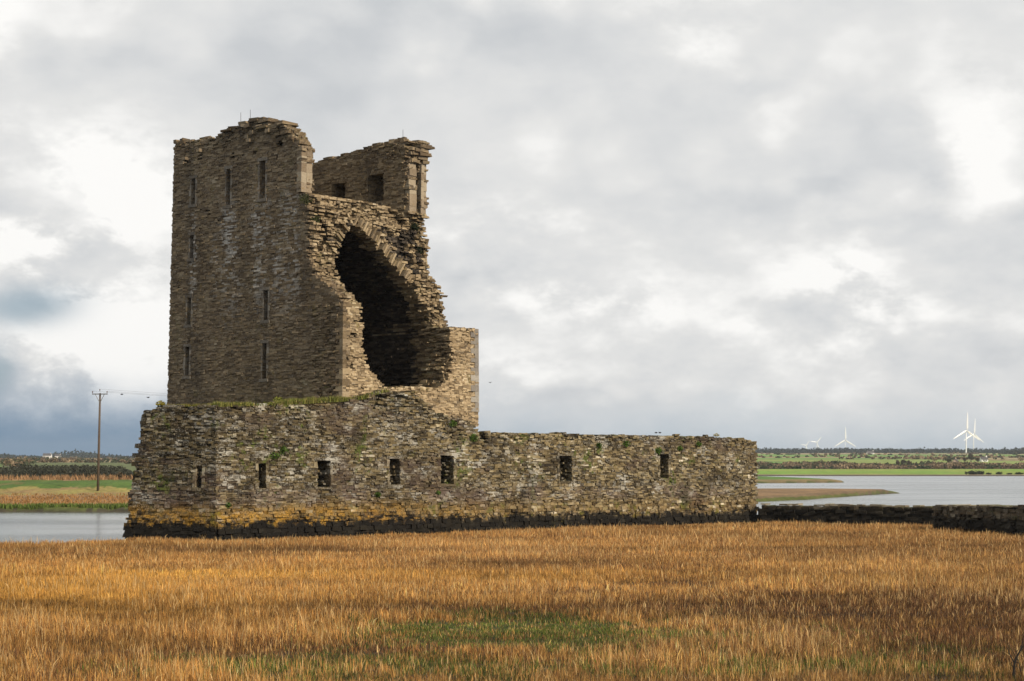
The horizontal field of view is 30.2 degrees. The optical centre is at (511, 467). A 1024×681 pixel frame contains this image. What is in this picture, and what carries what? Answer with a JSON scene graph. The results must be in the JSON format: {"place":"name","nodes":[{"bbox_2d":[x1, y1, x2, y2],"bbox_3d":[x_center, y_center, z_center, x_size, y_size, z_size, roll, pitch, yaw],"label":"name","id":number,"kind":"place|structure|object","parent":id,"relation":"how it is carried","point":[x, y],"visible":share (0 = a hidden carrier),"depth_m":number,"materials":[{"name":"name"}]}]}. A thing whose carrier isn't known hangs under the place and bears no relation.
{"place":"outdoors","nodes":[
{"label":"outdoors","id":0,"kind":"place"},
{"bbox_2d":[0,453,1023,680],"bbox_3d":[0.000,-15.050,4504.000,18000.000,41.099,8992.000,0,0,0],"label":"ground","id":1,"kind":"structure","parent":0,"point":[8,487],"depth_m":237.70,"materials":[{"name":"green plant"}]},
{"bbox_2d":[43,453,51,457],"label":"house","id":2,"kind":"structure","parent":1,"relation":"on","point":[49,455],"depth_m":3697.28,"materials":[{"name":"paint"}]},
{"bbox_2d":[0,473,132,509],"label":"bank grass","id":3,"kind":"structure","parent":1,"relation":"on","point":[100,504],"depth_m":209.99,"materials":[{"name":"green plant"}]},
{"bbox_2d":[0,464,132,477],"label":"plantation","id":4,"kind":"object","parent":1,"relation":"on","point":[49,470],"visible":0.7,"depth_m":569.82,"materials":[{"name":"green plant"}]},
{"bbox_2d":[92,389,107,490],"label":"power pole","id":5,"kind":"object","parent":1,"relation":"on","point":[98,454],"visible":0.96,"depth_m":230.88,"materials":[{"name":"brown wood"}]},
{"bbox_2d":[122,390,758,539],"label":"bawn wall","id":6,"kind":"structure","parent":1,"relation":"on","point":[407,455],"depth_m":120.23,"materials":[{"name":"stone"}]},
{"bbox_2d":[156,400,165,405],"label":"ledge tuft","id":7,"kind":"object","parent":6,"relation":"on","point":[161,403],"visible":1,"depth_m":112.11,"materials":[{"name":"green plant"}]},
{"bbox_2d":[157,386,388,406],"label":"ledge grass","id":8,"kind":"structure","parent":6,"relation":"on","point":[308,400],"depth_m":114.85,"materials":[{"name":"green plant"}]},
{"bbox_2d":[270,452,279,458],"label":"wall weed","id":9,"kind":"object","parent":6,"relation":"attached to","point":[274,456],"depth_m":113.33,"materials":[{"name":"green plant"}]},
{"bbox_2d":[273,396,282,401],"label":"ledge tuft","id":10,"kind":"object","parent":6,"relation":"on","point":[277,398],"visible":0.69,"depth_m":115.87,"materials":[{"name":"green plant"}]},
{"bbox_2d":[278,445,288,454],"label":"wall weed","id":11,"kind":"object","parent":6,"relation":"attached to","point":[283,449],"depth_m":113.73,"materials":[{"name":"green plant"}]},
{"bbox_2d":[449,420,456,426],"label":"wall weed","id":12,"kind":"object","parent":6,"relation":"attached to","point":[453,423],"depth_m":123.21,"materials":[{"name":"green plant"}]},
{"bbox_2d":[470,434,478,441],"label":"wall weed","id":13,"kind":"object","parent":6,"relation":"attached to","point":[474,438],"depth_m":124.44,"materials":[{"name":"green plant"}]},
{"bbox_2d":[655,447,661,454],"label":"wall weed","id":14,"kind":"object","parent":6,"relation":"attached to","point":[658,451],"depth_m":136.90,"materials":[{"name":"green plant"}]},
{"bbox_2d":[0,447,1020,457],"bbox_3d":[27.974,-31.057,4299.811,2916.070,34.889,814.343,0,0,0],"label":"ridge forest","id":15,"kind":"object","parent":1,"relation":"on","point":[758,450],"visible":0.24,"depth_m":4134.89,"materials":[{"name":"green plant"}]},
{"bbox_2d":[0,519,1023,680],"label":"marsh grass","id":16,"kind":"structure","parent":1,"relation":"on","point":[931,560],"depth_m":56.74,"materials":[{"name":"plant"}]},
{"bbox_2d":[0,452,1023,468],"bbox_3d":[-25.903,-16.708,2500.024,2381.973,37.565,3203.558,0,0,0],"label":"hedgerows","id":17,"kind":"object","parent":1,"relation":"on","point":[16,461],"visible":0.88,"depth_m":1462.80,"materials":[{"name":"green plant"}]},
{"bbox_2d":[757,503,934,525],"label":"sea wall","id":18,"kind":"structure","parent":1,"relation":"on","point":[861,514],"depth_m":139.64,"materials":[{"name":"stone"}]},
{"bbox_2d":[836,427,855,446],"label":"wind turbine","id":19,"kind":"object","parent":1,"relation":"on","point":[845,439],"visible":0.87,"depth_m":4498.03,"materials":[{"name":"white paint"}]},
{"bbox_2d":[954,412,978,452],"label":"wind turbine","id":20,"kind":"object","parent":1,"relation":"on","point":[966,431],"visible":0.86,"depth_m":3997.91,"materials":[{"name":"white paint"}]},
{"bbox_2d":[965,470,978,474],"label":"bush","id":21,"kind":"object","parent":1,"relation":"on","point":[971,472],"visible":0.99,"depth_m":1054.39,"materials":[{"name":"green plant"}]},
{"bbox_2d":[965,424,983,449],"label":"wind turbine","id":22,"kind":"object","parent":1,"relation":"on","point":[973,437],"visible":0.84,"depth_m":4299.02,"materials":[{"name":"white paint"}]},
{"bbox_2d":[932,504,1023,534],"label":"sea wall","id":23,"kind":"structure","parent":1,"relation":"on","point":[1002,519],"depth_m":121.75,"materials":[{"name":"stone"}]},
{"bbox_2d":[979,456,988,461],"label":"house","id":24,"kind":"structure","parent":1,"relation":"on","point":[983,459],"depth_m":1698.28,"materials":[{"name":"paint"}]},
{"bbox_2d":[1007,641,1023,677],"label":"dead bush","id":25,"kind":"object","parent":1,"relation":"on","point":[1014,661],"visible":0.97,"depth_m":37.61,"materials":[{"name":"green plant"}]},
{"bbox_2d":[0,476,1023,542],"bbox_3d":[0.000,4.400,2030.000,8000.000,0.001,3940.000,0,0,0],"label":"water","id":26,"kind":"structure","parent":0,"point":[910,490],"depth_m":256.94,"materials":[{"name":"grey liquid"}]},
{"bbox_2d":[0,0,1023,455],"label":"sky","id":27,"kind":"structure","parent":0,"point":[784,224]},
{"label":"platform","id":28,"kind":"structure","parent":0,"visible":0},
{"bbox_2d":[166,117,478,426],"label":"castle tower","id":29,"kind":"structure","parent":28,"relation":"on","point":[276,290],"depth_m":126.38,"materials":[{"name":"stone"}]},
{"bbox_2d":[182,344,191,378],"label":"window","id":30,"kind":"structure","parent":29,"relation":"in","point":[184,345],"depth_m":128.94,"materials":[{"name":"grey stone"}]},
{"bbox_2d":[184,294,193,327],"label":"window","id":31,"kind":"structure","parent":29,"relation":"in","point":[188,304],"depth_m":128.84,"materials":[{"name":"grey stone"}]},
{"bbox_2d":[187,232,195,261],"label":"window","id":32,"kind":"structure","parent":29,"relation":"in","point":[192,257],"depth_m":128.72,"materials":[{"name":"grey stone"}]},
{"bbox_2d":[188,175,197,207],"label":"window","id":33,"kind":"structure","parent":29,"relation":"in","point":[193,204],"depth_m":128.72,"materials":[{"name":"grey stone"}]},
{"bbox_2d":[223,165,232,208],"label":"window","id":34,"kind":"structure","parent":29,"relation":"in","point":[228,184],"depth_m":126.29,"materials":[{"name":"grey stone"}]},
{"bbox_2d":[256,157,267,201],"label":"window","id":35,"kind":"structure","parent":29,"relation":"in","point":[264,159],"depth_m":124.06,"materials":[{"name":"grey stone"}]},
{"bbox_2d":[259,340,268,381],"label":"window","id":36,"kind":"structure","parent":29,"relation":"in","point":[263,342],"depth_m":123.73,"materials":[{"name":"grey stone"}]},
{"bbox_2d":[260,287,269,322],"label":"window","id":37,"kind":"structure","parent":29,"relation":"in","point":[267,308],"depth_m":123.70,"materials":[{"name":"grey stone"}]},
{"bbox_2d":[298,193,312,205],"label":"moss cushion","id":38,"kind":"object","parent":29,"relation":"on","point":[304,199],"visible":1,"depth_m":120.63,"materials":[{"name":"green plant"}]},
{"bbox_2d":[311,215,320,222],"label":"moss cushion","id":39,"kind":"object","parent":29,"relation":"on","point":[316,220],"visible":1,"depth_m":121.30,"materials":[{"name":"green plant"}]},
{"bbox_2d":[411,222,419,230],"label":"ivy","id":40,"kind":"object","parent":29,"relation":"attached to","point":[414,226],"visible":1,"depth_m":129.28,"materials":[{"name":"green plant"}]},
{"bbox_2d":[414,246,425,256],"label":"ivy","id":41,"kind":"object","parent":29,"relation":"attached to","point":[422,251],"visible":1,"depth_m":129.43,"materials":[{"name":"green plant"}]}
]}

